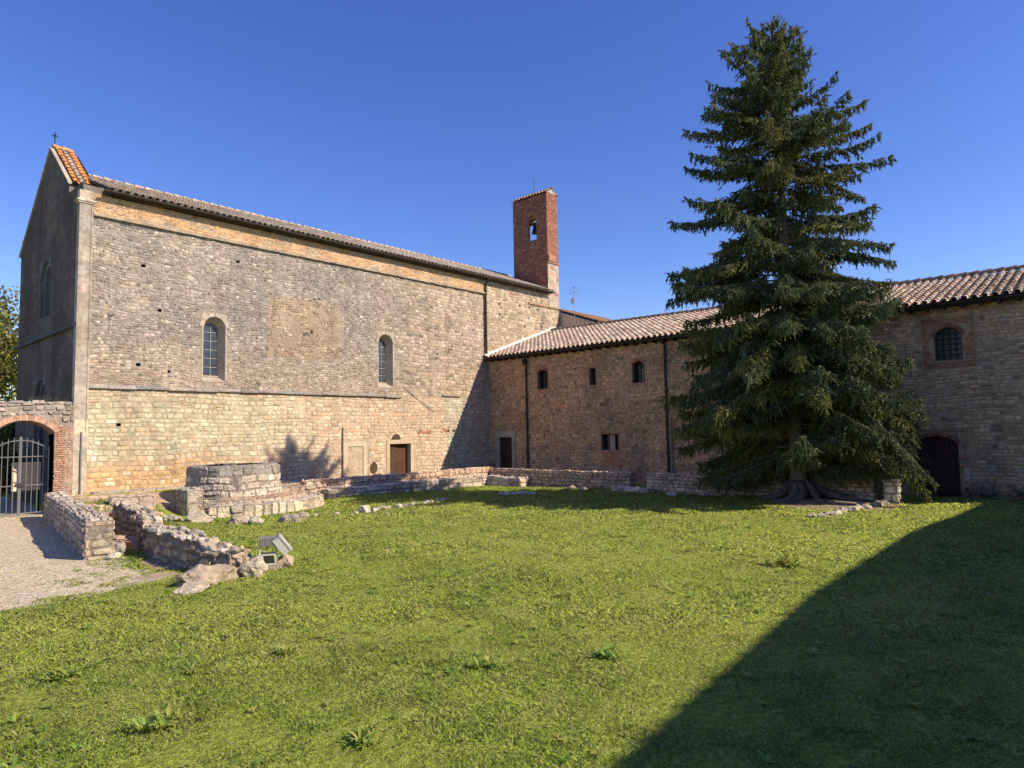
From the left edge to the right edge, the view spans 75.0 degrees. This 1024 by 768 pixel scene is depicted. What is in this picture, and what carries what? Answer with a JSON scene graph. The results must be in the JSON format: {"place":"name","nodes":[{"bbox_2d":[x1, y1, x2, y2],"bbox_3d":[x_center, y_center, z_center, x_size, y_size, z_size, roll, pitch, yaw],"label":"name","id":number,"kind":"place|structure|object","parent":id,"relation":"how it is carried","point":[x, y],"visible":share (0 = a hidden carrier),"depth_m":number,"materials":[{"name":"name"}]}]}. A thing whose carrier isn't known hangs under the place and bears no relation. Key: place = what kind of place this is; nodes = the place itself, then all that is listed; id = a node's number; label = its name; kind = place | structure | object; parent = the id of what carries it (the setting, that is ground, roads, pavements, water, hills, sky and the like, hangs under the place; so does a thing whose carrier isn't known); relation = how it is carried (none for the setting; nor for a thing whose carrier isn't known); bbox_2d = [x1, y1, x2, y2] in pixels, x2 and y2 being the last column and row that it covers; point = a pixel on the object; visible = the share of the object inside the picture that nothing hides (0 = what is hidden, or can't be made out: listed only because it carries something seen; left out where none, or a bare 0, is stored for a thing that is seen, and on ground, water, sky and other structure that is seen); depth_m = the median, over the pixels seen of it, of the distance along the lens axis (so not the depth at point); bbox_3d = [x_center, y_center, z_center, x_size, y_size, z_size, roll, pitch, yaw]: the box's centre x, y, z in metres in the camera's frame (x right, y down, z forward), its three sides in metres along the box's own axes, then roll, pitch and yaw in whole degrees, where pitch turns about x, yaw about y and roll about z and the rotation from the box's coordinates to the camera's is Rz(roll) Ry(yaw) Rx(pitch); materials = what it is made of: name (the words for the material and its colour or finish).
{"place":"outdoors","nodes":[
{"label":"outdoors","id":0,"kind":"place"},
{"bbox_2d":[0,497,152,610],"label":"gravel path","id":1,"kind":"structure","parent":0,"point":[29,540],"depth_m":13.26,"materials":[{"name":"beige gravel"}]},
{"bbox_2d":[10,461,40,513],"bbox_3d":[-16.702,3.551,22.899,0.100,1.780,0.820,-5,-5,42],"label":"standing board","id":2,"kind":"object","parent":1,"relation":"on","point":[28,478],"visible":0.59,"depth_m":22.94,"materials":[{"name":"grey wood"}]},
{"bbox_2d":[70,481,293,515],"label":"paving","id":3,"kind":"structure","parent":0,"point":[102,497],"depth_m":21.70,"materials":[{"name":"beige stone"}]},
{"bbox_2d":[0,474,1023,767],"bbox_3d":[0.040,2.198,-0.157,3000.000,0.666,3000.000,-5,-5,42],"label":"ground","id":4,"kind":"structure","parent":0,"point":[700,726],"depth_m":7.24,"materials":[{"name":"green plant"}]},
{"bbox_2d":[0,422,15,493],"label":"shrub","id":5,"kind":"object","parent":4,"relation":"on","point":[7,432],"visible":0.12,"depth_m":30.59,"materials":[{"name":"green plant"}]},
{"bbox_2d":[0,272,19,401],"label":"broadleaf tree","id":6,"kind":"object","parent":4,"relation":"on","point":[8,359],"visible":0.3,"depth_m":44.51,"materials":[{"name":"green plant"}]},
{"bbox_2d":[0,441,24,497],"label":"shrub","id":7,"kind":"object","parent":4,"relation":"on","point":[4,464],"visible":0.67,"depth_m":26.49,"materials":[{"name":"green plant"}]},
{"bbox_2d":[0,755,30,767],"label":"weed clump","id":8,"kind":"object","parent":4,"relation":"on","point":[15,760],"visible":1,"depth_m":5.00,"materials":[{"name":"green plant"}]},
{"bbox_2d":[0,400,74,494],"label":"gate wall","id":9,"kind":"structure","parent":4,"relation":"on","point":[54,420],"depth_m":22.29,"materials":[{"name":"stone"}]},
{"bbox_2d":[0,437,49,515],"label":"iron gate","id":10,"kind":"structure","parent":9,"relation":"attached to","point":[19,485],"depth_m":21.87,"materials":[{"name":"grey metal"}]},
{"bbox_2d":[28,395,71,401],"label":"wall top weeds","id":11,"kind":"object","parent":9,"relation":"on","point":[47,399],"depth_m":22.42,"materials":[{"name":"green plant"}]},
{"bbox_2d":[39,659,92,681],"bbox_3d":[-4.690,3.036,7.064,0.402,0.125,0.534,-5,-5,42],"label":"weed clump","id":12,"kind":"object","parent":4,"relation":"on","point":[65,673],"visible":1,"depth_m":7.02,"materials":[{"name":"green plant"}]},
{"bbox_2d":[42,491,113,560],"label":"wall","id":13,"kind":"structure","parent":4,"relation":"on","point":[82,530],"depth_m":14.94,"materials":[{"name":"stone"}]},
{"bbox_2d":[100,507,111,514],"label":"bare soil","id":14,"kind":"structure","parent":4,"relation":"on","point":[107,512],"depth_m":19.43,"materials":[{"name":"beige soil"}]},
{"bbox_2d":[105,552,120,559],"bbox_3d":[-8.288,3.605,13.861,0.431,0.220,0.304,-10,-9,64],"label":"block","id":15,"kind":"object","parent":4,"relation":"on","point":[114,555],"depth_m":13.75,"materials":[{"name":"stone"}]},
{"bbox_2d":[112,540,125,554],"bbox_3d":[-8.413,3.564,14.176,0.348,0.514,0.365,1,-4,-21],"label":"block","id":16,"kind":"object","parent":4,"relation":"on","point":[120,547],"depth_m":14.14,"materials":[{"name":"stone"}]},
{"bbox_2d":[78,492,174,511],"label":"bare soil","id":17,"kind":"structure","parent":4,"relation":"on","point":[161,498],"depth_m":22.47,"materials":[{"name":"brown soil"}]},
{"bbox_2d":[113,534,141,550],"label":"stone slab","id":18,"kind":"structure","parent":4,"relation":"on","point":[132,542],"depth_m":14.86,"materials":[{"name":"brown stone"}]},
{"bbox_2d":[108,492,153,508],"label":"stone block","id":19,"kind":"structure","parent":4,"relation":"on","point":[145,499],"depth_m":20.57,"materials":[{"name":"beige stone"}]},
{"bbox_2d":[118,704,186,731],"bbox_3d":[-3.069,2.881,5.747,0.467,0.120,0.495,-1,-4,-7],"label":"weed clump","id":20,"kind":"object","parent":4,"relation":"on","point":[160,722],"visible":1,"depth_m":5.70,"materials":[{"name":"green plant"}]},
{"bbox_2d":[129,571,178,580],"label":"bare soil","id":21,"kind":"structure","parent":4,"relation":"on","point":[156,576],"depth_m":12.06,"materials":[{"name":"beige soil"}]},
{"bbox_2d":[141,558,185,569],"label":"bare soil","id":22,"kind":"structure","parent":4,"relation":"on","point":[154,562],"depth_m":13.16,"materials":[{"name":"grey soil"}]},
{"bbox_2d":[162,514,182,521],"bbox_3d":[-9.146,3.652,17.946,0.604,0.301,0.449,-5,-5,42],"label":"loose stone","id":23,"kind":"object","parent":4,"relation":"on","point":[172,518],"visible":0.69,"depth_m":17.80,"materials":[{"name":"beige stone"}]},
{"bbox_2d":[108,498,252,569],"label":"ruined wall","id":24,"kind":"structure","parent":4,"relation":"on","point":[180,545],"depth_m":13.43,"materials":[{"name":"stone"}]},
{"bbox_2d":[171,487,203,515],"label":"stone block","id":25,"kind":"structure","parent":4,"relation":"on","point":[185,502],"depth_m":21.48,"materials":[{"name":"beige stone"}]},
{"bbox_2d":[173,581,209,594],"bbox_3d":[-5.214,3.343,10.937,0.481,0.221,0.847,0,-4,-8],"label":"boulder","id":26,"kind":"object","parent":4,"relation":"on","point":[185,588],"visible":0.87,"depth_m":10.74,"materials":[{"name":"stone"}]},
{"bbox_2d":[184,511,213,522],"bbox_3d":[-8.800,3.796,18.666,0.585,0.460,0.775,-5,-5,42],"label":"loose stone","id":27,"kind":"object","parent":4,"relation":"on","point":[200,516],"visible":0.65,"depth_m":18.55,"materials":[{"name":"beige stone"}]},
{"bbox_2d":[175,564,241,586],"bbox_3d":[-5.210,3.323,11.548,0.673,0.508,1.239,-4,-5,31],"label":"boulder","id":28,"kind":"object","parent":4,"relation":"on","point":[211,574],"visible":0.6,"depth_m":11.27,"materials":[{"name":"stone"}]},
{"bbox_2d":[227,516,249,524],"bbox_3d":[-7.791,3.956,19.116,0.732,0.360,0.476,-2,-4,14],"label":"loose stone","id":29,"kind":"object","parent":4,"relation":"on","point":[241,520],"visible":0.61,"depth_m":18.96,"materials":[{"name":"beige stone"}]},
{"bbox_2d":[239,555,267,577],"bbox_3d":[-4.636,3.350,11.927,0.436,0.508,0.487,-5,-5,42],"label":"boulder","id":30,"kind":"object","parent":4,"relation":"on","point":[256,566],"visible":0.75,"depth_m":11.82,"materials":[{"name":"stone"}]},
{"bbox_2d":[184,462,323,517],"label":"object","id":31,"kind":"object","parent":4,"relation":"on","point":[238,489],"visible":0.88,"depth_m":22.23,"materials":[{"name":"stone"}]},
{"bbox_2d":[248,516,263,523],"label":"loose stone","id":32,"kind":"object","parent":4,"relation":"on","point":[255,519],"visible":0.77,"depth_m":19.03,"materials":[{"name":"beige stone"}]},
{"bbox_2d":[259,533,291,569],"bbox_3d":[-4.509,3.183,12.587,0.676,0.687,0.353,0,-4,-20],"label":"floodlight","id":33,"kind":"object","parent":4,"relation":"on","point":[281,544],"visible":0.87,"depth_m":12.48,"materials":[{"name":"metal"}]},
{"bbox_2d":[271,643,299,656],"bbox_3d":[-2.593,3.035,7.637,0.322,0.107,0.434,1,-4,-23],"label":"weed clump","id":34,"kind":"object","parent":4,"relation":"on","point":[284,649],"visible":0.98,"depth_m":7.60,"materials":[{"name":"green plant"}]},
{"bbox_2d":[277,554,294,567],"bbox_3d":[-4.343,3.438,12.749,0.318,0.376,0.424,-1,-4,-3],"label":"boulder","id":35,"kind":"object","parent":4,"relation":"on","point":[285,560],"visible":0.67,"depth_m":12.62,"materials":[{"name":"stone"}]},
{"bbox_2d":[13,144,559,502],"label":"church","id":36,"kind":"structure","parent":4,"relation":"on","point":[166,340],"depth_m":27.70,"materials":[{"name":"stone"}]},
{"bbox_2d":[39,257,51,320],"bbox_3d":[-18.225,-3.719,26.514,1.500,2.350,0.580,-5,-5,42],"label":"facade window","id":37,"kind":"structure","parent":36,"relation":"in","point":[45,274],"depth_m":26.80,"materials":[{"name":"grey glass"}]},
{"bbox_2d":[52,132,58,149],"bbox_3d":[-18.262,-9.715,26.647,0.261,0.730,0.214,-1,-4,4],"label":"roof cross","id":38,"kind":"object","parent":36,"relation":"on","point":[55,136],"visible":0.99,"depth_m":26.64,"materials":[{"name":"metal"}]},
{"bbox_2d":[199,312,229,382],"bbox_3d":[-12.009,-1.455,26.716,0.453,2.800,1.220,-5,-5,42],"label":"window","id":39,"kind":"structure","parent":36,"relation":"in","point":[214,325],"depth_m":26.88,"materials":[{"name":"stone"}]},
{"bbox_2d":[375,331,395,387],"bbox_3d":[-6.365,-1.202,32.960,0.454,2.820,1.220,-5,-5,42],"label":"window","id":40,"kind":"structure","parent":36,"relation":"in","point":[385,340],"depth_m":33.15,"materials":[{"name":"stone"}]},
{"bbox_2d":[390,444,396,472],"bbox_3d":[-5.912,3.821,32.999,0.078,1.690,0.630,-3,-5,31],"label":"door","id":41,"kind":"structure","parent":36,"relation":"in","point":[393,447],"depth_m":33.04,"materials":[{"name":"brown wood"}]},
{"bbox_2d":[397,444,406,472],"bbox_3d":[-5.527,3.853,33.540,0.065,1.690,0.615,-5,-5,42],"label":"door","id":42,"kind":"structure","parent":36,"relation":"in","point":[401,448],"depth_m":33.52,"materials":[{"name":"brown wood"}]},
{"bbox_2d":[511,181,560,310],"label":"bell gable","id":43,"kind":"structure","parent":36,"relation":"on","point":[536,261],"depth_m":43.59,"materials":[{"name":"brick"}]},
{"bbox_2d":[530,222,536,234],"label":"bell","id":44,"kind":"object","parent":43,"relation":"hanging from","point":[534,229],"visible":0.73,"depth_m":44.34,"materials":[{"name":"brown metal"}]},
{"bbox_2d":[279,514,300,522],"bbox_3d":[-6.515,3.974,19.536,0.629,0.350,0.430,1,-4,-21],"label":"loose stone","id":45,"kind":"object","parent":4,"relation":"on","point":[285,518],"visible":0.75,"depth_m":19.40,"materials":[{"name":"beige stone"}]},
{"bbox_2d":[293,511,309,518],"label":"loose stone","id":46,"kind":"object","parent":4,"relation":"on","point":[302,515],"visible":0.53,"depth_m":19.93,"materials":[{"name":"beige stone"}]},
{"bbox_2d":[281,480,325,492],"bbox_3d":[-9.247,4.259,26.020,3.736,0.809,2.427,-5,-5,42],"label":"paved ledge","id":47,"kind":"object","parent":4,"relation":"on","point":[292,485],"visible":0.31,"depth_m":25.19,"materials":[{"name":"stone"}]},
{"bbox_2d":[359,505,370,512],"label":"loose stone","id":48,"kind":"object","parent":4,"relation":"on","point":[364,508],"visible":0.74,"depth_m":21.12,"materials":[{"name":"beige stone"}]},
{"bbox_2d":[348,720,384,748],"bbox_3d":[-1.176,2.824,5.385,0.307,0.100,0.415,0,-4,-14],"label":"weed clump","id":49,"kind":"object","parent":4,"relation":"on","point":[359,738],"visible":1,"depth_m":5.37,"materials":[{"name":"green plant"}]},
{"bbox_2d":[299,467,490,488],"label":"wall","id":50,"kind":"structure","parent":4,"relation":"on","point":[346,481],"depth_m":28.39,"materials":[{"name":"stone"}]},
{"bbox_2d":[322,475,487,498],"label":"low stone wall","id":51,"kind":"structure","parent":4,"relation":"on","point":[426,484],"depth_m":28.16,"materials":[{"name":"grey stone"}]},
{"bbox_2d":[465,653,507,668],"bbox_3d":[-0.272,2.953,7.109,0.454,0.115,0.362,-1,-4,-5],"label":"weed clump","id":52,"kind":"object","parent":4,"relation":"on","point":[491,662],"visible":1,"depth_m":7.09,"materials":[{"name":"green plant"}]},
{"bbox_2d":[486,475,527,486],"bbox_3d":[-0.392,4.579,31.297,2.597,0.581,0.778,-5,-5,42],"label":"stone bench","id":53,"kind":"object","parent":4,"relation":"on","point":[518,481],"visible":0.88,"depth_m":30.75,"materials":[{"name":"beige stone"}]},
{"bbox_2d":[515,490,525,494],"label":"loose stone","id":54,"kind":"object","parent":4,"relation":"on","point":[520,492],"visible":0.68,"depth_m":26.28,"materials":[{"name":"grey stone"}]},
{"bbox_2d":[490,467,634,488],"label":"wall","id":55,"kind":"structure","parent":4,"relation":"on","point":[570,477],"depth_m":29.29,"materials":[{"name":"stone"}]},
{"bbox_2d":[591,640,626,659],"bbox_3d":[1.092,2.937,7.307,0.368,0.106,0.444,0,-4,-19],"label":"weed clump","id":56,"kind":"object","parent":4,"relation":"on","point":[609,652],"visible":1,"depth_m":7.32,"materials":[{"name":"green plant"}]},
{"bbox_2d":[610,486,655,492],"bbox_3d":[4.842,4.293,26.829,1.862,0.330,0.614,-5,-5,42],"label":"stone step","id":57,"kind":"object","parent":4,"relation":"on","point":[633,489],"visible":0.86,"depth_m":26.55,"materials":[{"name":"grey stone"}]},
{"bbox_2d":[667,491,678,495],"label":"loose stone","id":58,"kind":"object","parent":4,"relation":"on","point":[671,493],"visible":0.62,"depth_m":24.73,"materials":[{"name":"grey stone"}]},
{"bbox_2d":[484,264,1023,499],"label":"monastery wing","id":59,"kind":"structure","parent":4,"relation":"on","point":[959,339],"depth_m":30.10,"materials":[{"name":"brown stone"}]},
{"bbox_2d":[501,437,511,467],"bbox_3d":[-0.251,4.109,37.127,0.952,2.300,0.054,-5,-5,42],"label":"door","id":60,"kind":"structure","parent":59,"relation":"in","point":[506,442],"depth_m":37.17,"materials":[{"name":"brown wood"}]},
{"bbox_2d":[537,370,547,389],"bbox_3d":[1.732,-0.245,35.631,0.740,1.060,0.306,-5,-5,42],"label":"window","id":61,"kind":"structure","parent":59,"relation":"in","point":[542,376],"depth_m":35.80,"materials":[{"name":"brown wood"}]},
{"bbox_2d":[569,286,578,324],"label":"tv antenna","id":62,"kind":"object","parent":59,"relation":"on","point":[572,300],"visible":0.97,"depth_m":41.50,"materials":[{"name":"grey metal"}]},
{"bbox_2d":[589,368,595,385],"bbox_3d":[4.129,-0.347,33.467,0.420,0.850,0.306,-5,-5,42],"label":"window","id":63,"kind":"structure","parent":59,"relation":"in","point":[592,372],"depth_m":33.60,"materials":[{"name":"black glass"}]},
{"bbox_2d":[559,309,633,385],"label":"annex","id":64,"kind":"object","parent":59,"relation":"on","point":[568,319],"visible":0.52,"depth_m":43.16,"materials":[{"name":"tile"}]},
{"bbox_2d":[601,434,618,449],"bbox_3d":[4.878,2.852,32.613,1.040,0.780,0.306,-5,-5,42],"label":"window","id":65,"kind":"structure","parent":59,"relation":"in","point":[608,441],"depth_m":32.82,"materials":[{"name":"black glass"}]},
{"bbox_2d":[632,361,644,383],"bbox_3d":[6.090,-0.574,31.705,0.690,1.080,0.306,-5,-5,42],"label":"window","id":66,"kind":"structure","parent":59,"relation":"in","point":[638,368],"depth_m":31.85,"materials":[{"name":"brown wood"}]},
{"bbox_2d":[917,436,960,496],"bbox_3d":[15.015,2.918,23.466,1.270,2.180,0.060,-5,-5,42],"label":"door","id":67,"kind":"structure","parent":59,"relation":"in","point":[937,447],"depth_m":23.40,"materials":[{"name":"brown wood"}]},
{"bbox_2d":[933,325,963,360],"bbox_3d":[15.327,-1.404,23.391,0.840,1.180,0.306,-5,-5,42],"label":"window","id":68,"kind":"structure","parent":59,"relation":"in","point":[948,344],"depth_m":23.47,"materials":[{"name":"glass"}]},
{"bbox_2d":[964,467,969,480],"bbox_3d":[15.503,3.067,22.728,0.160,0.480,0.023,-5,-5,42],"label":"wall plaque","id":69,"kind":"object","parent":59,"relation":"attached to","point":[966,474],"depth_m":22.72,"materials":[{"name":"grey stone"}]},
{"bbox_2d":[646,472,877,500],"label":"wall","id":70,"kind":"structure","parent":4,"relation":"on","point":[661,482],"depth_m":24.56,"materials":[{"name":"stone"}]},
{"bbox_2d":[760,554,806,566],"bbox_3d":[4.852,3.163,11.931,0.692,0.188,0.640,0,-4,-15],"label":"weed clump","id":71,"kind":"object","parent":4,"relation":"on","point":[779,559],"visible":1,"depth_m":11.97,"materials":[{"name":"green plant"}]},
{"bbox_2d":[656,15,939,503],"bbox_3d":[9.234,-4.488,22.941,8.617,16.931,8.318,-5,-5,42],"label":"spruce tree","id":72,"kind":"object","parent":4,"relation":"on","point":[817,361],"visible":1,"depth_m":21.76,"materials":[{"name":"green plant"}]},
{"bbox_2d":[806,513,816,517],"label":"loose stone","id":73,"kind":"object","parent":4,"relation":"on","point":[813,515],"visible":0.75,"depth_m":18.18,"materials":[{"name":"beige stone"}]},
{"bbox_2d":[817,512,825,517],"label":"loose stone","id":74,"kind":"object","parent":4,"relation":"on","point":[821,514],"visible":0.72,"depth_m":18.21,"materials":[{"name":"beige stone"}]},
{"bbox_2d":[823,512,833,516],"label":"loose stone","id":75,"kind":"object","parent":4,"relation":"on","point":[828,513],"visible":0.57,"depth_m":18.25,"materials":[{"name":"beige stone"}]},
{"bbox_2d":[771,497,909,511],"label":"bare soil","id":76,"kind":"structure","parent":4,"relation":"on","point":[837,503],"depth_m":20.63,"materials":[{"name":"soil"}]},
{"bbox_2d":[847,506,858,511],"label":"loose stone","id":77,"kind":"object","parent":4,"relation":"on","point":[852,508],"visible":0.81,"depth_m":19.13,"materials":[{"name":"beige stone"}]},
{"bbox_2d":[861,504,871,508],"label":"loose stone","id":78,"kind":"object","parent":4,"relation":"on","point":[866,506],"visible":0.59,"depth_m":19.63,"materials":[{"name":"beige stone"}]},
{"bbox_2d":[869,502,881,506],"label":"loose stone","id":79,"kind":"object","parent":4,"relation":"on","point":[875,504],"visible":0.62,"depth_m":19.98,"materials":[{"name":"grey stone"}]},
{"bbox_2d":[879,500,890,504],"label":"loose stone","id":80,"kind":"object","parent":4,"relation":"on","point":[884,502],"visible":0.53,"depth_m":20.37,"materials":[{"name":"beige stone"}]},
{"bbox_2d":[884,478,902,503],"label":"stone pillar","id":81,"kind":"structure","parent":4,"relation":"on","point":[893,489],"depth_m":20.66,"materials":[{"name":"beige stone"}]},
{"bbox_2d":[921,483,977,497],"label":"wall weeds","id":82,"kind":"object","parent":4,"relation":"on","point":[948,493],"depth_m":22.30,"materials":[{"name":"green plant"}]},
{"bbox_2d":[948,483,1021,498],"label":"wall weeds","id":83,"kind":"object","parent":4,"relation":"on","point":[987,496],"depth_m":21.74,"materials":[{"name":"green plant"}]},
{"bbox_2d":[993,483,1023,499],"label":"wall weeds","id":84,"kind":"object","parent":4,"relation":"on","point":[1022,493],"depth_m":21.39,"materials":[{"name":"green plant"}]},
{"bbox_2d":[0,0,1023,399],"label":"sky","id":85,"kind":"structure","parent":0,"point":[410,125],"materials":[{"name":"blue"}]}
]}

